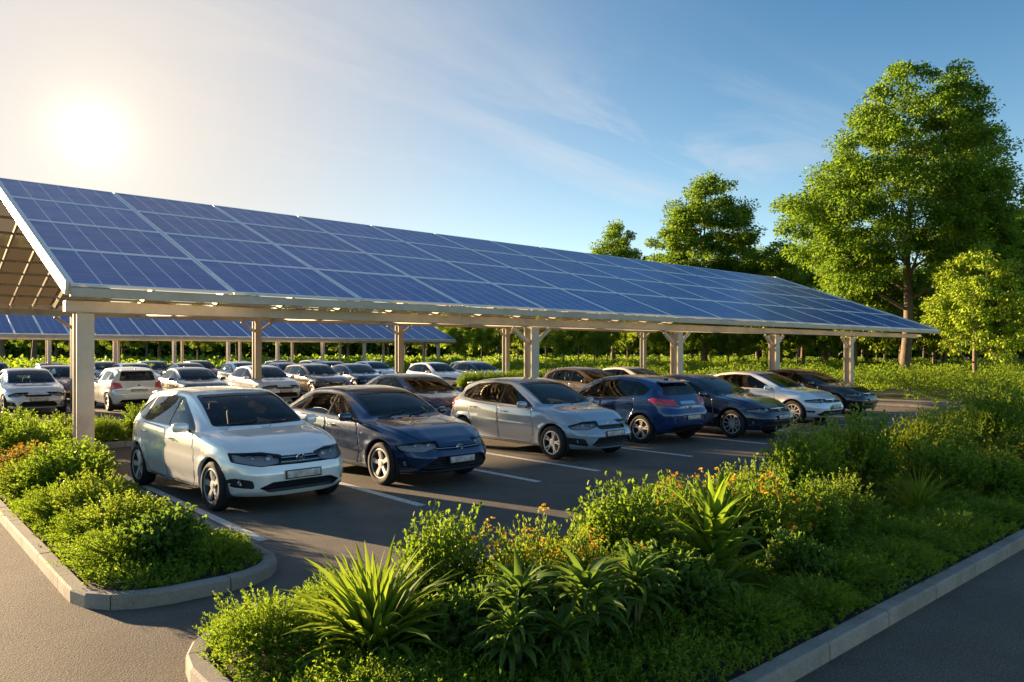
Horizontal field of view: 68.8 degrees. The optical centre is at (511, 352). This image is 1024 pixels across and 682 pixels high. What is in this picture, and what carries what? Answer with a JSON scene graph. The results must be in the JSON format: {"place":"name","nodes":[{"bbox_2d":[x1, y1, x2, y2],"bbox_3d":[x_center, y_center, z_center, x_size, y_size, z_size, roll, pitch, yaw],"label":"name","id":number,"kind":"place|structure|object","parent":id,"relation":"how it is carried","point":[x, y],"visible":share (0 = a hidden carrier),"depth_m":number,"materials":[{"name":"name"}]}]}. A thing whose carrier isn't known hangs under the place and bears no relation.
{"place":"outdoors","nodes":[
{"label":"outdoors","id":0,"kind":"place"},
{"bbox_2d":[103,436,130,441],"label":"soil","id":1,"kind":"structure","parent":0,"point":[114,440],"depth_m":16.26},
{"bbox_2d":[94,415,128,435],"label":"feathery shrub","id":2,"kind":"object","parent":1,"relation":"on","point":[101,425],"visible":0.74,"depth_m":16.34,"materials":[{"name":"green plant"}]},
{"bbox_2d":[94,428,132,441],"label":"ground cover","id":3,"kind":"object","parent":1,"relation":"on","point":[121,436],"visible":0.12,"depth_m":16.09,"materials":[{"name":"green plant"}]},
{"bbox_2d":[119,400,162,429],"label":"leafy shrub","id":4,"kind":"object","parent":1,"relation":"on","point":[129,416],"visible":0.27,"depth_m":16.74,"materials":[{"name":"green plant"}]},
{"bbox_2d":[0,494,258,590],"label":"soil","id":5,"kind":"structure","parent":0,"point":[208,575],"depth_m":6.42,"materials":[{"name":"soil"}]},
{"bbox_2d":[0,440,53,478],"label":"flowering shrub","id":6,"kind":"object","parent":5,"relation":"on","point":[16,453],"visible":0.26,"depth_m":10.47,"materials":[{"name":"orange plant"}]},
{"bbox_2d":[0,449,57,495],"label":"leafy shrub","id":7,"kind":"object","parent":5,"relation":"on","point":[6,482],"visible":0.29,"depth_m":9.66,"materials":[{"name":"green plant"}]},
{"bbox_2d":[0,414,72,456],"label":"leafy shrub","id":8,"kind":"object","parent":5,"relation":"on","point":[12,437],"visible":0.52,"depth_m":12.07,"materials":[{"name":"green plant"}]},
{"bbox_2d":[2,477,95,519],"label":"feathery shrub","id":9,"kind":"object","parent":5,"relation":"on","point":[40,506],"visible":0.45,"depth_m":8.30,"materials":[{"name":"green plant"}]},
{"bbox_2d":[11,433,120,492],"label":"leafy shrub","id":10,"kind":"object","parent":5,"relation":"on","point":[42,471],"visible":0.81,"depth_m":9.37,"materials":[{"name":"green plant"}]},
{"bbox_2d":[51,435,120,474],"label":"leafy shrub","id":11,"kind":"object","parent":5,"relation":"on","point":[89,443],"visible":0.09,"depth_m":10.90,"materials":[{"name":"green plant"}]},
{"bbox_2d":[46,462,144,515],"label":"leafy shrub","id":12,"kind":"object","parent":5,"relation":"on","point":[77,493],"visible":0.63,"depth_m":8.15,"materials":[{"name":"green plant"}]},
{"bbox_2d":[46,496,156,541],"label":"feathery shrub","id":13,"kind":"object","parent":5,"relation":"on","point":[68,523],"visible":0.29,"depth_m":7.46,"materials":[{"name":"green plant"}]},
{"bbox_2d":[44,521,163,570],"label":"feathery shrub","id":14,"kind":"object","parent":5,"relation":"on","point":[96,547],"visible":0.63,"depth_m":6.53,"materials":[{"name":"green plant"}]},
{"bbox_2d":[72,484,174,537],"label":"leafy shrub","id":15,"kind":"object","parent":5,"relation":"on","point":[117,513],"visible":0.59,"depth_m":7.28,"materials":[{"name":"green plant"}]},
{"bbox_2d":[0,465,264,590],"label":"ground cover","id":16,"kind":"object","parent":5,"relation":"on","point":[148,566],"visible":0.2,"depth_m":6.54,"materials":[{"name":"green plant"}]},
{"bbox_2d":[108,501,206,561],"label":"leafy shrub","id":17,"kind":"object","parent":5,"relation":"on","point":[164,530],"visible":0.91,"depth_m":6.72,"materials":[{"name":"green plant"}]},
{"bbox_2d":[172,529,251,565],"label":"feathery shrub","id":18,"kind":"object","parent":5,"relation":"on","point":[231,546],"visible":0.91,"depth_m":6.70,"materials":[{"name":"green plant"}]},
{"bbox_2d":[0,352,762,377],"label":"meadow","id":19,"kind":"structure","parent":0,"point":[26,362],"depth_m":82.46,"materials":[{"name":"green plant"}]},
{"bbox_2d":[0,392,1023,681],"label":"parking lot","id":20,"kind":"structure","parent":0,"point":[972,630],"depth_m":7.18,"materials":[{"name":"asphalt"}]},
{"bbox_2d":[0,367,66,414],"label":"parked car","id":21,"kind":"object","parent":20,"relation":"on","point":[38,388],"visible":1,"depth_m":24.31,"materials":[{"name":"white"}]},
{"bbox_2d":[27,365,69,398],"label":"parked car","id":22,"kind":"object","parent":20,"relation":"on","point":[64,374],"visible":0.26,"depth_m":30.35,"materials":[{"name":"white"}]},
{"bbox_2d":[94,367,162,410],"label":"parked car","id":23,"kind":"object","parent":20,"relation":"on","point":[114,387],"visible":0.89,"depth_m":25.73,"materials":[{"name":"white"}]},
{"bbox_2d":[0,489,276,609],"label":"kerb","id":24,"kind":"structure","parent":20,"relation":"on","point":[69,586],"depth_m":6.21,"materials":[{"name":"concrete"}]},
{"bbox_2d":[158,366,228,406],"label":"parked car","id":25,"kind":"object","parent":20,"relation":"on","point":[177,377],"visible":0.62,"depth_m":28.73,"materials":[{"name":"white"}]},
{"bbox_2d":[124,476,267,540],"bbox_3d":[-4.452,1.996,9.999,0.110,0.001,5.500,0,0,-41],"label":"parking line","id":26,"kind":"object","parent":20,"relation":"on","point":[217,519],"visible":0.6,"depth_m":9.15,"materials":[{"name":"paint"}]},
{"bbox_2d":[0,315,456,368],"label":"solar carport","id":27,"kind":"object","parent":20,"relation":"on","point":[22,327],"visible":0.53,"depth_m":52.30,"materials":[{"name":"glass"}]},
{"bbox_2d":[130,385,342,510],"bbox_3d":[-4.080,1.252,10.904,4.081,1.495,2.115,0,0,45],"label":"parked car","id":28,"kind":"object","parent":20,"relation":"on","point":[227,447],"visible":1,"depth_m":9.97,"materials":[{"name":"paint"}]},
{"bbox_2d":[227,365,300,401],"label":"parked car","id":29,"kind":"object","parent":20,"relation":"on","point":[279,382],"visible":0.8,"depth_m":29.88,"materials":[{"name":"white"}]},
{"bbox_2d":[284,363,350,391],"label":"parked car","id":30,"kind":"object","parent":20,"relation":"on","point":[309,377],"visible":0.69,"depth_m":33.70,"materials":[{"name":"paint"}]},
{"bbox_2d":[331,363,382,384],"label":"parked car","id":31,"kind":"object","parent":20,"relation":"on","point":[358,374],"visible":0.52,"depth_m":37.06,"materials":[{"name":"blue"}]},
{"bbox_2d":[289,383,485,484],"bbox_3d":[-2.332,1.276,12.837,2.136,1.449,4.578,0,0,-44],"label":"parked car","id":32,"kind":"object","parent":20,"relation":"on","point":[385,434],"visible":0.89,"depth_m":11.68,"materials":[{"name":"paint"}]},
{"bbox_2d":[366,372,461,415],"bbox_3d":[-2.569,1.276,20.349,2.136,1.449,4.578,0,0,-41],"label":"parked car","id":33,"kind":"object","parent":20,"relation":"on","point":[436,392],"visible":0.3,"depth_m":20.12,"materials":[{"name":"black"}]},
{"bbox_2d":[406,362,463,387],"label":"parked car","id":34,"kind":"object","parent":20,"relation":"on","point":[447,373],"visible":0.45,"depth_m":39.07,"materials":[{"name":"white"}]},
{"bbox_2d":[0,178,938,448],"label":"solar carport","id":35,"kind":"object","parent":20,"relation":"on","point":[92,244],"visible":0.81,"depth_m":18.85,"materials":[{"name":"glass"}]},
{"bbox_2d":[452,361,501,375],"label":"parked car","id":36,"kind":"object","parent":20,"relation":"on","point":[469,366],"visible":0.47,"depth_m":43.63,"materials":[{"name":"white"}]},
{"bbox_2d":[451,377,630,458],"bbox_3d":[0.505,1.260,15.532,2.136,1.480,4.343,0,0,-41],"label":"parked car","id":37,"kind":"object","parent":20,"relation":"on","point":[553,419],"visible":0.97,"depth_m":14.68,"materials":[{"name":"paint"}]},
{"bbox_2d":[543,367,613,390],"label":"parked car","id":38,"kind":"object","parent":20,"relation":"on","point":[575,378],"visible":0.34,"depth_m":27.20,"materials":[{"name":"black"}]},
{"bbox_2d":[186,529,1023,681],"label":"kerb","id":39,"kind":"structure","parent":20,"relation":"on","point":[799,661],"depth_m":5.15,"materials":[{"name":"concrete"}]},
{"bbox_2d":[602,366,659,375],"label":"parked car","id":40,"kind":"object","parent":20,"relation":"on","point":[624,370],"visible":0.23,"depth_m":29.38,"materials":[{"name":"white"}]},
{"bbox_2d":[577,374,707,442],"bbox_3d":[2.581,1.260,18.047,2.136,1.480,4.343,0,0,-41],"label":"parked car","id":41,"kind":"object","parent":20,"relation":"on","point":[647,408],"visible":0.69,"depth_m":16.63,"materials":[{"name":"blue"}]},
{"bbox_2d":[660,373,792,437],"bbox_3d":[4.919,1.275,19.098,2.149,1.450,4.401,0,0,-41],"label":"parked car","id":42,"kind":"object","parent":20,"relation":"on","point":[734,410],"visible":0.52,"depth_m":17.71,"materials":[{"name":"paint"}]},
{"bbox_2d":[708,370,843,423],"bbox_3d":[7.592,1.275,22.418,2.149,1.450,4.401,0,0,-41],"label":"parked car","id":43,"kind":"object","parent":20,"relation":"on","point":[799,400],"visible":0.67,"depth_m":21.20,"materials":[{"name":"white"}]},
{"bbox_2d":[767,368,877,412],"bbox_3d":[10.080,1.275,25.496,2.149,1.450,4.401,0,0,-41],"label":"parked car","id":44,"kind":"object","parent":20,"relation":"on","point":[846,394],"visible":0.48,"depth_m":24.30,"materials":[{"name":"black"}]},
{"bbox_2d":[0,0,1023,353],"label":"sky","id":45,"kind":"structure","parent":0,"point":[538,123],"materials":[{"name":"blue"}]},
{"bbox_2d":[7,354,1023,408],"bbox_3d":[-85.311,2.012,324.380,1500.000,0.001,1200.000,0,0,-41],"label":"ground","id":46,"kind":"structure","parent":0,"point":[894,393],"depth_m":36.66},
{"bbox_2d":[447,313,486,360],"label":"young tree","id":47,"kind":"object","parent":46,"relation":"on","point":[456,333],"visible":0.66,"depth_m":65.77,"materials":[{"name":"green plant"}]},
{"bbox_2d":[480,315,520,361],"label":"young tree","id":48,"kind":"object","parent":46,"relation":"on","point":[492,340],"visible":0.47,"depth_m":69.23,"materials":[{"name":"green plant"}]},
{"bbox_2d":[4,302,1023,358],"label":"woodland","id":49,"kind":"object","parent":46,"relation":"on","point":[14,351],"visible":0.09,"depth_m":226.71,"materials":[{"name":"green plant"}]},
{"bbox_2d":[545,318,578,360],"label":"young tree","id":50,"kind":"object","parent":46,"relation":"on","point":[557,337],"visible":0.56,"depth_m":65.04,"materials":[{"name":"green plant"}]},
{"bbox_2d":[573,319,613,362],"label":"young tree","id":51,"kind":"object","parent":46,"relation":"on","point":[602,340],"visible":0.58,"depth_m":63.40,"materials":[{"name":"green plant"}]},
{"bbox_2d":[588,219,648,361],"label":"broadleaf tree","id":52,"kind":"object","parent":46,"relation":"on","point":[619,244],"visible":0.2,"depth_m":83.54,"materials":[{"name":"green plant"}]},
{"bbox_2d":[623,315,666,354],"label":"young tree","id":53,"kind":"object","parent":46,"relation":"on","point":[633,341],"visible":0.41,"depth_m":65.77,"materials":[{"name":"green plant"}]},
{"bbox_2d":[655,323,695,356],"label":"young tree","id":54,"kind":"object","parent":46,"relation":"on","point":[666,344],"visible":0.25,"depth_m":67.55,"materials":[{"name":"green plant"}]},
{"bbox_2d":[643,169,767,363],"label":"broadleaf tree","id":55,"kind":"object","parent":46,"relation":"on","point":[719,249],"visible":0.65,"depth_m":67.84,"materials":[{"name":"green plant"}]},
{"bbox_2d":[689,319,727,364],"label":"young tree","id":56,"kind":"object","parent":46,"relation":"on","point":[718,339],"visible":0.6,"depth_m":65.27,"materials":[{"name":"green plant"}]},
{"bbox_2d":[722,320,765,360],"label":"young tree","id":57,"kind":"object","parent":46,"relation":"on","point":[735,340],"visible":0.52,"depth_m":63.90,"materials":[{"name":"green plant"}]},
{"bbox_2d":[734,238,823,365],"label":"broadleaf tree","id":58,"kind":"object","parent":46,"relation":"on","point":[772,267],"visible":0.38,"depth_m":64.24,"materials":[{"name":"green plant"}]},
{"bbox_2d":[798,328,841,361],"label":"young tree","id":59,"kind":"object","parent":46,"relation":"on","point":[822,345],"visible":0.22,"depth_m":61.99,"materials":[{"name":"green plant"}]},
{"bbox_2d":[817,261,933,365],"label":"broadleaf tree","id":60,"kind":"object","parent":46,"relation":"on","point":[887,307],"visible":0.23,"depth_m":56.03,"materials":[{"name":"green plant"}]},
{"bbox_2d":[768,58,1023,380],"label":"broadleaf tree","id":61,"kind":"object","parent":46,"relation":"on","point":[965,190],"visible":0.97,"depth_m":46.75,"materials":[{"name":"green plant"}]},
{"bbox_2d":[896,263,962,363],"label":"broadleaf tree","id":62,"kind":"object","parent":46,"relation":"on","point":[933,344],"visible":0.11,"depth_m":63.21,"materials":[{"name":"green plant"}]},
{"bbox_2d":[919,241,1023,380],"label":"broadleaf tree","id":63,"kind":"object","parent":46,"relation":"on","point":[960,323],"visible":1,"depth_m":41.97,"materials":[{"name":"green plant"}]},
{"bbox_2d":[953,218,1023,346],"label":"broadleaf tree","id":64,"kind":"object","parent":46,"relation":"on","point":[995,324],"visible":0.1,"depth_m":51.83,"materials":[{"name":"green plant"}]},
{"bbox_2d":[212,481,1023,681],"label":"soil","id":65,"kind":"structure","parent":0,"point":[735,674],"depth_m":4.82,"materials":[{"name":"soil"}]},
{"bbox_2d":[192,582,327,666],"bbox_3d":[-1.560,1.702,4.691,0.921,0.393,0.887,0,0,-5],"label":"feathery shrub","id":66,"kind":"object","parent":65,"relation":"on","point":[261,626],"visible":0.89,"depth_m":4.61,"materials":[{"name":"green plant"}]},
{"bbox_2d":[280,568,380,620],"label":"feathery shrub","id":67,"kind":"object","parent":65,"relation":"on","point":[320,590],"visible":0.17,"depth_m":5.18,"materials":[{"name":"green plant"}]},
{"bbox_2d":[270,536,464,680],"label":"strap leaf plant","id":68,"kind":"object","parent":65,"relation":"on","point":[374,602],"visible":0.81,"depth_m":4.58,"materials":[{"name":"plant"}]},
{"bbox_2d":[297,646,476,681],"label":"feathery shrub","id":69,"kind":"object","parent":65,"relation":"on","point":[373,673],"visible":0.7,"depth_m":4.12,"materials":[{"name":"green plant"}]},
{"bbox_2d":[388,500,493,608],"bbox_3d":[-0.508,1.468,5.413,0.726,0.819,0.768,0,0,28],"label":"leafy shrub","id":70,"kind":"object","parent":65,"relation":"on","point":[447,548],"visible":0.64,"depth_m":5.27,"materials":[{"name":"green plant"}]},
{"bbox_2d":[412,574,526,655],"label":"leafy shrub","id":71,"kind":"object","parent":65,"relation":"on","point":[462,598],"visible":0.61,"depth_m":4.57,"materials":[{"name":"green plant"}]},
{"bbox_2d":[470,587,554,681],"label":"drooping leaf plant","id":72,"kind":"object","parent":65,"relation":"on","point":[511,627],"visible":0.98,"depth_m":4.15,"materials":[{"name":"green plant"}]},
{"bbox_2d":[464,548,565,672],"bbox_3d":[0.036,1.564,4.426,0.572,0.715,0.611,0,0,37],"label":"drooping leaf plant","id":73,"kind":"object","parent":65,"relation":"on","point":[526,582],"visible":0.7,"depth_m":4.41,"materials":[{"name":"green plant"}]},
{"bbox_2d":[453,503,616,584],"bbox_3d":[0.165,1.509,5.402,1.518,0.748,1.042,0,0,-39],"label":"flowering shrub","id":74,"kind":"object","parent":65,"relation":"on","point":[528,551],"visible":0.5,"depth_m":5.42,"materials":[{"name":"green plant"}]},
{"bbox_2d":[495,560,612,641],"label":"leafy shrub","id":75,"kind":"object","parent":65,"relation":"on","point":[564,599],"visible":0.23,"depth_m":4.82,"materials":[{"name":"green plant"}]},
{"bbox_2d":[531,603,595,681],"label":"drooping leaf plant","id":76,"kind":"object","parent":65,"relation":"on","point":[564,632],"visible":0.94,"depth_m":4.22,"materials":[{"name":"green plant"}]},
{"bbox_2d":[540,543,642,671],"bbox_3d":[0.464,1.546,4.458,0.601,0.751,0.642,0,0,-9],"label":"drooping leaf plant","id":77,"kind":"object","parent":65,"relation":"on","point":[586,590],"visible":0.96,"depth_m":4.43,"materials":[{"name":"green plant"}]},
{"bbox_2d":[557,534,643,609],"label":"flowering shrub","id":78,"kind":"object","parent":65,"relation":"on","point":[598,554],"visible":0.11,"depth_m":5.38,"materials":[{"name":"green plant"}]},
{"bbox_2d":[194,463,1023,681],"bbox_3d":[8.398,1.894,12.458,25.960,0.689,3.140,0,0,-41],"label":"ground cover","id":79,"kind":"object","parent":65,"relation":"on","point":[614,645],"visible":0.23,"depth_m":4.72,"materials":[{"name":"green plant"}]},
{"bbox_2d":[756,416,849,496],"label":"leafy shrub","id":80,"kind":"object","parent":79,"relation":"on","point":[798,457],"visible":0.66,"depth_m":8.78,"materials":[{"name":"green plant"}]},
{"bbox_2d":[945,380,1023,451],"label":"leafy shrub","id":81,"kind":"object","parent":79,"relation":"on","point":[988,416],"visible":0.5,"depth_m":12.43,"materials":[{"name":"green plant"}]},
{"bbox_2d":[957,378,1023,443],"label":"leafy shrub","id":82,"kind":"object","parent":79,"relation":"on","point":[1016,408],"visible":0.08,"depth_m":13.50,"materials":[{"name":"green plant"}]},
{"bbox_2d":[557,470,677,559],"bbox_3d":[0.946,1.432,6.353,0.960,0.884,1.016,0,0,33],"label":"leafy shrub","id":83,"kind":"object","parent":65,"relation":"on","point":[615,520],"visible":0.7,"depth_m":6.18,"materials":[{"name":"green plant"}]},
{"bbox_2d":[595,541,681,640],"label":"drooping leaf plant","id":84,"kind":"object","parent":65,"relation":"on","point":[639,573],"visible":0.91,"depth_m":4.87,"materials":[{"name":"green plant"}]},
{"bbox_2d":[602,538,738,614],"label":"leafy shrub","id":85,"kind":"object","parent":65,"relation":"on","point":[694,575],"visible":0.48,"depth_m":5.23,"materials":[{"name":"green plant"}]},
{"bbox_2d":[641,468,733,543],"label":"flowering shrub","id":86,"kind":"object","parent":65,"relation":"on","point":[685,493],"visible":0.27,"depth_m":7.13,"materials":[{"name":"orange plant"}]},
{"bbox_2d":[652,467,772,597],"bbox_3d":[1.531,1.434,5.841,1.023,1.021,0.994,0,0,43],"label":"broad leaf plant","id":87,"kind":"object","parent":65,"relation":"on","point":[710,530],"visible":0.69,"depth_m":5.76,"materials":[{"name":"green plant"}]},
{"bbox_2d":[697,452,792,522],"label":"leafy shrub","id":88,"kind":"object","parent":65,"relation":"on","point":[752,472],"visible":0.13,"depth_m":7.99,"materials":[{"name":"green plant"}]},
{"bbox_2d":[696,577,813,643],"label":"ground cover","id":89,"kind":"object","parent":65,"relation":"on","point":[775,620],"visible":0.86,"depth_m":5.03,"materials":[{"name":"green plant"}]},
{"bbox_2d":[689,467,824,553],"bbox_3d":[2.280,1.488,7.011,1.179,0.776,1.234,0,0,31],"label":"flowering shrub","id":90,"kind":"object","parent":65,"relation":"on","point":[782,516],"visible":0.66,"depth_m":6.82,"materials":[{"name":"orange plant"}]},
{"bbox_2d":[764,527,844,584],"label":"leafy shrub","id":91,"kind":"object","parent":65,"relation":"on","point":[796,555],"visible":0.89,"depth_m":5.96,"materials":[{"name":"green plant"}]},
{"bbox_2d":[760,469,854,544],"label":"leafy shrub","id":92,"kind":"object","parent":65,"relation":"on","point":[834,517],"visible":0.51,"depth_m":7.15,"materials":[{"name":"green plant"}]},
{"bbox_2d":[755,568,876,617],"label":"feathery shrub","id":93,"kind":"object","parent":65,"relation":"on","point":[791,586],"visible":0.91,"depth_m":5.48,"materials":[{"name":"green plant"}]},
{"bbox_2d":[795,467,888,528],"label":"leafy shrub","id":94,"kind":"object","parent":65,"relation":"on","point":[860,508],"visible":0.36,"depth_m":7.84,"materials":[{"name":"green plant"}]},
{"bbox_2d":[812,402,907,491],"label":"leafy shrub","id":95,"kind":"object","parent":65,"relation":"on","point":[870,457],"visible":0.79,"depth_m":9.62,"materials":[{"name":"green plant"}]},
{"bbox_2d":[820,546,912,590],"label":"feathery shrub","id":96,"kind":"object","parent":65,"relation":"on","point":[853,578],"visible":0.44,"depth_m":6.04,"materials":[{"name":"green plant"}]},
{"bbox_2d":[851,514,967,553],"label":"ground cover","id":97,"kind":"object","parent":65,"relation":"on","point":[912,529],"visible":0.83,"depth_m":7.18,"materials":[{"name":"green plant"}]},
{"bbox_2d":[864,462,982,516],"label":"grass tussock","id":98,"kind":"object","parent":65,"relation":"on","point":[920,493],"depth_m":8.74,"materials":[{"name":"green plant"}]},
{"bbox_2d":[877,400,980,469],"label":"leafy shrub","id":99,"kind":"object","parent":65,"relation":"on","point":[905,436],"visible":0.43,"depth_m":10.64,"materials":[{"name":"green plant"}]},
{"bbox_2d":[903,396,987,457],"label":"leafy shrub","id":100,"kind":"object","parent":65,"relation":"on","point":[965,425],"visible":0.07,"depth_m":11.65,"materials":[{"name":"green plant"}]},
{"bbox_2d":[897,433,997,493],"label":"leafy shrub","id":101,"kind":"object","parent":65,"relation":"on","point":[965,473],"visible":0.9,"depth_m":9.47,"materials":[{"name":"green plant"}]},
{"bbox_2d":[897,506,1000,538],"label":"feathery shrub","id":102,"kind":"object","parent":65,"relation":"on","point":[960,521],"visible":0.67,"depth_m":7.69,"materials":[{"name":"green plant"}]},
{"bbox_2d":[958,445,1023,493],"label":"leafy shrub","id":103,"kind":"object","parent":65,"relation":"on","point":[1012,476],"visible":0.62,"depth_m":9.67,"materials":[{"name":"green plant"}]},
{"bbox_2d":[967,438,1023,471],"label":"flowering shrub","id":104,"kind":"object","parent":65,"relation":"on","point":[1010,454],"visible":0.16,"depth_m":10.61,"materials":[{"name":"green plant"}]},
{"bbox_2d":[976,423,1023,468],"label":"leafy shrub","id":105,"kind":"object","parent":65,"relation":"on","point":[1015,439],"visible":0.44,"depth_m":11.41,"materials":[{"name":"green plant"}]},
{"bbox_2d":[301,356,1023,401],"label":"meadow","id":106,"kind":"structure","parent":0,"point":[950,374],"depth_m":45.60,"materials":[{"name":"green plant"}]},
{"bbox_2d":[876,399,968,408],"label":"pavement","id":107,"kind":"structure","parent":0,"point":[904,403],"depth_m":27.78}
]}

